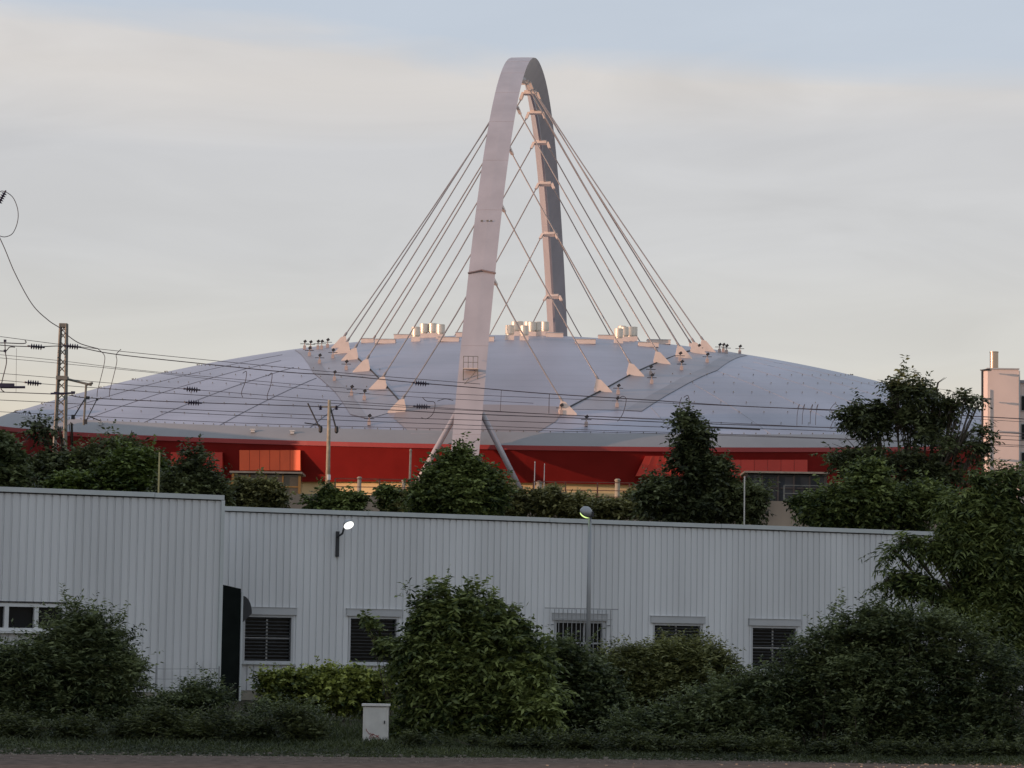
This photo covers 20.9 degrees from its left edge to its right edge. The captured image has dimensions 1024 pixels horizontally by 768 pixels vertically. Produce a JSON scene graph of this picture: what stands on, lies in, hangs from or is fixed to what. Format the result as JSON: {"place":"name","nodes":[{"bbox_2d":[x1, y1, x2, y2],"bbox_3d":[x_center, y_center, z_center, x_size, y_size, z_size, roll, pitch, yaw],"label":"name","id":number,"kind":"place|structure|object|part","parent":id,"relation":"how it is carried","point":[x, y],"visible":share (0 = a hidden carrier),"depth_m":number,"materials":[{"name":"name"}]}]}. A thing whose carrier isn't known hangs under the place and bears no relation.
{"place":"outdoors","nodes":[
{"label":"outdoors","id":0,"kind":"place"},
{"bbox_2d":[0,339,74,394],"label":"overhead wire","id":1,"kind":"object","parent":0,"point":[7,385],"visible":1,"depth_m":184.58,"materials":[{"name":"metal"}]},
{"bbox_2d":[0,487,224,700],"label":"warehouse wing","id":2,"kind":"structure","parent":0,"point":[155,560],"depth_m":75.96,"materials":[{"name":"grey metal"}]},
{"bbox_2d":[0,601,66,633],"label":"window","id":3,"kind":"structure","parent":2,"relation":"in","point":[22,614],"depth_m":74.68,"materials":[{"name":"white glass"}]},
{"bbox_2d":[158,452,159,492],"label":"lightning rod","id":4,"kind":"object","parent":2,"relation":"on","point":[158,471],"visible":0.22,"depth_m":84.09,"materials":[{"name":"metal"}]},
{"bbox_2d":[230,471,305,493],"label":"glass pavilion","id":5,"kind":"structure","parent":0,"point":[293,480],"depth_m":246.32,"materials":[{"name":"grey metal"}]},
{"bbox_2d":[0,754,1023,767],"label":"road","id":6,"kind":"structure","parent":0,"point":[54,761],"depth_m":39.56,"materials":[{"name":"asphalt"}]},
{"bbox_2d":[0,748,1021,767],"bbox_3d":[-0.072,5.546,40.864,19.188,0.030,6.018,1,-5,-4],"label":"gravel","id":7,"kind":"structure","parent":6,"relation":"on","point":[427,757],"depth_m":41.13,"materials":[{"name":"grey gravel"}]},
{"bbox_2d":[0,0,1023,416],"label":"sky","id":8,"kind":"structure","parent":0,"point":[833,185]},
{"bbox_2d":[0,700,1023,765],"bbox_3d":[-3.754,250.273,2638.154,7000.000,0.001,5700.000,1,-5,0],"label":"ground","id":9,"kind":"structure","parent":0,"point":[251,702],"depth_m":43.06,"materials":[{"name":"green plant"}]},
{"bbox_2d":[0,429,41,487],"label":"tree","id":10,"kind":"object","parent":9,"relation":"on","point":[14,466],"visible":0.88,"depth_m":99.67,"materials":[{"name":"green plant"}]},
{"bbox_2d":[0,583,163,728],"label":"bush","id":11,"kind":"object","parent":9,"relation":"on","point":[86,660],"visible":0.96,"depth_m":50.26,"materials":[{"name":"green plant"}]},
{"bbox_2d":[12,407,168,487],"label":"tree","id":12,"kind":"object","parent":9,"relation":"on","point":[49,461],"visible":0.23,"depth_m":123.68,"materials":[{"name":"green plant"}]},
{"bbox_2d":[37,434,176,491],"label":"tree","id":13,"kind":"object","parent":9,"relation":"on","point":[126,469],"visible":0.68,"depth_m":115.46,"materials":[{"name":"green plant"}]},
{"bbox_2d":[108,665,219,704],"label":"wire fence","id":14,"kind":"object","parent":9,"relation":"on","point":[156,668],"visible":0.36,"depth_m":71.58,"materials":[{"name":"grey metal"}]},
{"bbox_2d":[0,689,338,743],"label":"weeds","id":15,"kind":"object","parent":9,"relation":"on","point":[297,723],"visible":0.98,"depth_m":45.71,"materials":[{"name":"green plant"}]},
{"bbox_2d":[143,433,239,505],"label":"tree","id":16,"kind":"object","parent":9,"relation":"on","point":[192,473],"visible":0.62,"depth_m":111.55,"materials":[{"name":"green plant"}]},
{"bbox_2d":[132,662,330,722],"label":"weeds","id":17,"kind":"object","parent":9,"relation":"on","point":[195,696],"visible":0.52,"depth_m":55.44,"materials":[{"name":"green plant"}]},
{"bbox_2d":[221,585,251,700],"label":"entrance screen","id":18,"kind":"object","parent":9,"relation":"on","point":[236,610],"visible":0.69,"depth_m":79.54,"materials":[{"name":"paint"}]},
{"bbox_2d":[229,467,295,508],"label":"shrub","id":19,"kind":"object","parent":9,"relation":"on","point":[270,492],"visible":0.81,"depth_m":127.53,"materials":[{"name":"green plant"}]},
{"bbox_2d":[245,656,401,720],"bbox_3d":[-4.022,6.654,60.599,3.627,1.432,1.874,1,-5,0],"label":"hedge","id":20,"kind":"object","parent":9,"relation":"on","point":[346,690],"visible":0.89,"depth_m":60.29,"materials":[{"name":"green plant"}]},
{"bbox_2d":[292,474,372,510],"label":"shrub","id":21,"kind":"object","parent":9,"relation":"on","point":[328,497],"visible":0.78,"depth_m":125.71,"materials":[{"name":"green plant"}]},
{"bbox_2d":[362,703,390,742],"bbox_3d":[-2.265,5.676,46.158,0.470,0.702,0.360,1,-5,0],"label":"utility cabinet","id":22,"kind":"object","parent":9,"relation":"on","point":[376,720],"visible":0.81,"depth_m":46.01,"materials":[{"name":"metal"}]},
{"bbox_3d":[-2.265,5.649,46.005,0.360,0.542,0.028,1,-5,0],"label":"door","id":23,"kind":"part","parent":22,"relation":"part of","materials":[{"name":"metal"}]},
{"bbox_2d":[357,609,396,723],"bbox_3d":[-2.091,5.022,47.691,1.262,2.287,0.696,1,-5,0],"label":"bush","id":24,"kind":"object","parent":9,"relation":"on","point":[368,622],"visible":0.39,"depth_m":47.74,"materials":[{"name":"green plant"}]},
{"bbox_2d":[392,431,520,515],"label":"tree","id":25,"kind":"object","parent":9,"relation":"on","point":[464,480],"visible":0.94,"depth_m":107.41,"materials":[{"name":"green plant"}]},
{"bbox_2d":[362,566,583,741],"bbox_3d":[-0.654,4.622,47.353,3.814,3.105,2.269,1,-5,0],"label":"bush","id":26,"kind":"object","parent":9,"relation":"on","point":[463,659],"visible":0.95,"depth_m":46.79,"materials":[{"name":"green plant"}]},
{"bbox_2d":[496,474,597,518],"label":"shrub","id":27,"kind":"object","parent":9,"relation":"on","point":[549,501],"visible":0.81,"depth_m":125.58,"materials":[{"name":"green plant"}]},
{"bbox_2d":[399,721,746,753],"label":"weeds","id":28,"kind":"object","parent":9,"relation":"on","point":[714,742],"visible":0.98,"depth_m":44.15,"materials":[{"name":"green plant"}]},
{"bbox_2d":[533,627,636,737],"bbox_3d":[1.393,5.333,49.267,2.931,2.101,2.079,1,-5,0],"label":"bush","id":29,"kind":"object","parent":9,"relation":"on","point":[593,682],"visible":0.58,"depth_m":48.90,"materials":[{"name":"green plant"}]},
{"bbox_2d":[580,506,593,655],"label":"street lamp","id":30,"kind":"object","parent":9,"relation":"on","point":[586,512],"visible":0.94,"depth_m":65.83,"materials":[{"name":"metal"}]},
{"bbox_2d":[563,489,645,520],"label":"shrub","id":31,"kind":"object","parent":9,"relation":"on","point":[605,508],"visible":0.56,"depth_m":127.53,"materials":[{"name":"green plant"}]},
{"bbox_2d":[283,494,940,529],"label":"railway wall","id":32,"kind":"structure","parent":9,"relation":"on","point":[781,515],"depth_m":169.73,"materials":[{"name":"concrete"}]},
{"bbox_2d":[334,478,419,493],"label":"railing","id":33,"kind":"object","parent":32,"relation":"on","point":[367,487],"visible":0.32,"depth_m":171.12,"materials":[{"name":"metal"}]},
{"bbox_2d":[533,481,629,496],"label":"railing","id":34,"kind":"object","parent":32,"relation":"on","point":[597,490],"visible":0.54,"depth_m":171.12,"materials":[{"name":"metal"}]},
{"bbox_2d":[783,485,825,500],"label":"railing","id":35,"kind":"object","parent":32,"relation":"on","point":[784,493],"visible":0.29,"depth_m":171.12,"materials":[{"name":"grey metal"}]},
{"bbox_2d":[223,506,1022,704],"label":"warehouse","id":36,"kind":"structure","parent":9,"relation":"on","point":[755,591],"depth_m":85.15,"materials":[{"name":"metal"}]},
{"bbox_2d":[242,607,296,664],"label":"window","id":37,"kind":"structure","parent":36,"relation":"in","point":[268,634],"depth_m":81.36,"materials":[{"name":"paint"}]},
{"bbox_2d":[335,519,353,556],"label":"wall lamp","id":38,"kind":"object","parent":36,"relation":"attached to","point":[348,524],"visible":1,"depth_m":82.12,"materials":[{"name":"metal"}]},
{"bbox_2d":[346,608,402,665],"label":"window","id":39,"kind":"structure","parent":36,"relation":"in","point":[360,644],"depth_m":82.62,"materials":[{"name":"paint"}]},
{"bbox_2d":[552,613,607,657],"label":"window","id":40,"kind":"structure","parent":36,"relation":"in","point":[601,623],"depth_m":85.58,"materials":[{"name":"paint"}]},
{"bbox_2d":[545,607,617,648],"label":"window grille","id":41,"kind":"object","parent":36,"relation":"attached to","point":[584,619],"depth_m":85.29,"materials":[{"name":"white metal"}]},
{"bbox_2d":[651,616,705,643],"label":"window","id":42,"kind":"structure","parent":36,"relation":"in","point":[658,621],"depth_m":86.88,"materials":[{"name":"paint"}]},
{"bbox_2d":[748,618,801,671],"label":"window","id":43,"kind":"structure","parent":36,"relation":"in","point":[766,634],"depth_m":88.29,"materials":[{"name":"paint"}]},
{"bbox_2d":[619,481,661,521],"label":"shrub","id":44,"kind":"object","parent":9,"relation":"on","point":[627,491],"visible":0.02,"depth_m":129.88,"materials":[{"name":"green plant"}]},
{"bbox_2d":[588,624,751,721],"bbox_3d":[2.756,5.464,50.744,3.681,2.153,2.163,1,-5,0],"label":"bush","id":45,"kind":"object","parent":9,"relation":"on","point":[657,665],"visible":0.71,"depth_m":50.30,"materials":[{"name":"green plant"}]},
{"bbox_2d":[589,654,802,747],"bbox_3d":[3.122,5.297,46.194,3.700,1.638,1.924,1,-5,0],"label":"bush","id":46,"kind":"object","parent":9,"relation":"on","point":[740,704],"visible":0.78,"depth_m":45.85,"materials":[{"name":"green plant"}]},
{"bbox_2d":[626,398,779,524],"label":"tree","id":47,"kind":"object","parent":9,"relation":"on","point":[708,490],"visible":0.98,"depth_m":117.52,"materials":[{"name":"green plant"}]},
{"bbox_2d":[791,448,962,531],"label":"tree","id":48,"kind":"object","parent":9,"relation":"on","point":[867,495],"visible":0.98,"depth_m":111.30,"materials":[{"name":"green plant"}]},
{"bbox_2d":[736,728,1023,757],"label":"weeds","id":49,"kind":"object","parent":9,"relation":"on","point":[956,747],"visible":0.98,"depth_m":44.15,"materials":[{"name":"green plant"}]},
{"bbox_2d":[742,583,1023,749],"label":"bush","id":50,"kind":"object","parent":9,"relation":"on","point":[872,684],"visible":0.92,"depth_m":46.38,"materials":[{"name":"green plant"}]},
{"bbox_2d":[858,459,1023,727],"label":"tree","id":51,"kind":"object","parent":9,"relation":"on","point":[979,545],"visible":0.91,"depth_m":53.55,"materials":[{"name":"green plant"}]},
{"bbox_2d":[2,392,1023,433],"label":"overhead wire","id":52,"kind":"object","parent":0,"point":[198,403],"visible":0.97,"depth_m":187.52,"materials":[{"name":"metal"}]},
{"bbox_2d":[10,412,1016,446],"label":"overhead wire","id":53,"kind":"object","parent":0,"point":[471,429],"visible":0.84,"depth_m":188.23,"materials":[{"name":"black metal"}]},
{"bbox_2d":[4,400,1023,440],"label":"overhead wire","id":54,"kind":"object","parent":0,"point":[708,427],"visible":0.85,"depth_m":187.88,"materials":[{"name":"metal"}]},
{"bbox_2d":[160,411,1023,445],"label":"overhead wire","id":55,"kind":"object","parent":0,"point":[520,427],"visible":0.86,"depth_m":188.65,"materials":[{"name":"black metal"}]},
{"bbox_2d":[744,476,744,524],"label":"lightning rod","id":56,"kind":"object","parent":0,"point":[744,500],"visible":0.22,"depth_m":98.03,"materials":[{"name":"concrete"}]},
{"bbox_2d":[740,471,827,500],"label":"glass pavilion","id":57,"kind":"structure","parent":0,"point":[782,478],"depth_m":246.37,"materials":[{"name":"glass"}]},
{"bbox_2d":[980,351,1019,490],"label":"stair tower","id":58,"kind":"structure","parent":0,"point":[1001,390],"depth_m":212.83,"materials":[{"name":"paint"}]},
{"bbox_2d":[1020,380,1023,503],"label":"office wing","id":59,"kind":"structure","parent":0,"point":[1022,416],"depth_m":213.69,"materials":[{"name":"beige concrete"}]},
{"bbox_2d":[1021,395,1023,410],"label":"window","id":60,"kind":"structure","parent":59,"relation":"in","point":[1022,396],"depth_m":213.73,"materials":[{"name":"glass"}]},
{"bbox_2d":[1021,423,1023,439],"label":"window","id":61,"kind":"structure","parent":59,"relation":"in","point":[1022,424],"depth_m":213.52,"materials":[{"name":"glass"}]},
{"bbox_2d":[1021,452,1023,467],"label":"window","id":62,"kind":"structure","parent":59,"relation":"in","point":[1022,453],"depth_m":213.36,"materials":[{"name":"paint"}]},
{"label":"terrace ground","id":63,"kind":"structure","parent":0,"visible":0},
{"bbox_2d":[52,323,100,453],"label":"lattice mast","id":64,"kind":"object","parent":63,"relation":"on","point":[65,378],"visible":0.64,"depth_m":186.64,"materials":[{"name":"grey metal"}]},
{"bbox_2d":[0,336,476,383],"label":"overhead wire","id":65,"kind":"object","parent":64,"relation":"attached to","point":[241,363],"visible":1,"depth_m":185.41,"materials":[{"name":"black metal"}]},
{"bbox_2d":[0,190,97,348],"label":"overhead wire","id":66,"kind":"object","parent":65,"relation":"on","point":[4,192],"visible":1,"depth_m":186.01,"materials":[{"name":"metal"}]},
{"bbox_2d":[4,358,524,402],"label":"overhead wire","id":67,"kind":"object","parent":64,"relation":"attached to","point":[264,384],"visible":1,"depth_m":186.49,"materials":[{"name":"black metal"}]},
{"bbox_2d":[0,373,671,419],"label":"overhead wire","id":68,"kind":"object","parent":64,"relation":"attached to","point":[344,401],"visible":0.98,"depth_m":186.79,"materials":[{"name":"black metal"}]},
{"bbox_2d":[0,354,1020,421],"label":"overhead wire","id":69,"kind":"object","parent":64,"relation":"attached to","point":[422,392],"visible":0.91,"depth_m":186.05,"materials":[{"name":"black metal"}]},
{"bbox_2d":[0,343,1023,427],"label":"overhead wire","id":70,"kind":"object","parent":64,"relation":"attached to","point":[72,346],"visible":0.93,"depth_m":185.67,"materials":[{"name":"metal"}]},
{"bbox_2d":[0,380,1023,436],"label":"overhead wire","id":71,"kind":"object","parent":64,"relation":"attached to","point":[38,383],"visible":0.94,"depth_m":187.16,"materials":[{"name":"metal"}]},
{"bbox_2d":[305,400,338,485],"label":"catenary pole","id":72,"kind":"object","parent":63,"relation":"on","point":[329,414],"visible":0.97,"depth_m":182.43,"materials":[{"name":"grey metal"}]},
{"bbox_2d":[357,477,361,491],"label":"track post","id":73,"kind":"object","parent":63,"relation":"on","point":[359,484],"visible":0.37,"depth_m":190.07,"materials":[{"name":"concrete"}]},
{"bbox_2d":[368,480,401,511],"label":"shrub","id":74,"kind":"object","parent":63,"relation":"on","point":[387,490],"visible":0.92,"depth_m":125.64,"materials":[{"name":"green plant"}]},
{"bbox_2d":[376,484,417,512],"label":"shrub","id":75,"kind":"object","parent":63,"relation":"on","point":[402,494],"visible":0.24,"depth_m":125.59,"materials":[{"name":"green plant"}]},
{"bbox_2d":[409,449,411,481],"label":"track post","id":76,"kind":"object","parent":63,"relation":"on","point":[410,455],"visible":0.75,"depth_m":195.27,"materials":[{"name":"metal"}]},
{"bbox_2d":[0,57,980,498],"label":"arena","id":77,"kind":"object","parent":63,"relation":"on","point":[560,365],"visible":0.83,"depth_m":269.02,"materials":[{"name":"metal"}]},
{"bbox_2d":[536,482,542,488],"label":"track post","id":78,"kind":"object","parent":63,"relation":"on","point":[539,484],"visible":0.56,"depth_m":191.04,"materials":[{"name":"concrete"}]},
{"bbox_2d":[614,479,620,497],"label":"track post","id":79,"kind":"object","parent":63,"relation":"on","point":[617,487],"visible":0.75,"depth_m":190.04,"materials":[{"name":"beige concrete"}]},
{"bbox_2d":[781,487,825,526],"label":"shrub","id":80,"kind":"object","parent":63,"relation":"on","point":[796,500],"visible":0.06,"depth_m":129.82,"materials":[{"name":"green plant"}]},
{"bbox_2d":[810,354,1005,531],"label":"tree","id":81,"kind":"object","parent":63,"relation":"on","point":[921,421],"visible":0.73,"depth_m":127.99,"materials":[{"name":"green plant"}]},
{"bbox_2d":[981,368,989,472],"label":"lamp pole","id":82,"kind":"object","parent":63,"relation":"on","point":[982,414],"visible":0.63,"depth_m":211.61,"materials":[{"name":"metal"}]}
]}

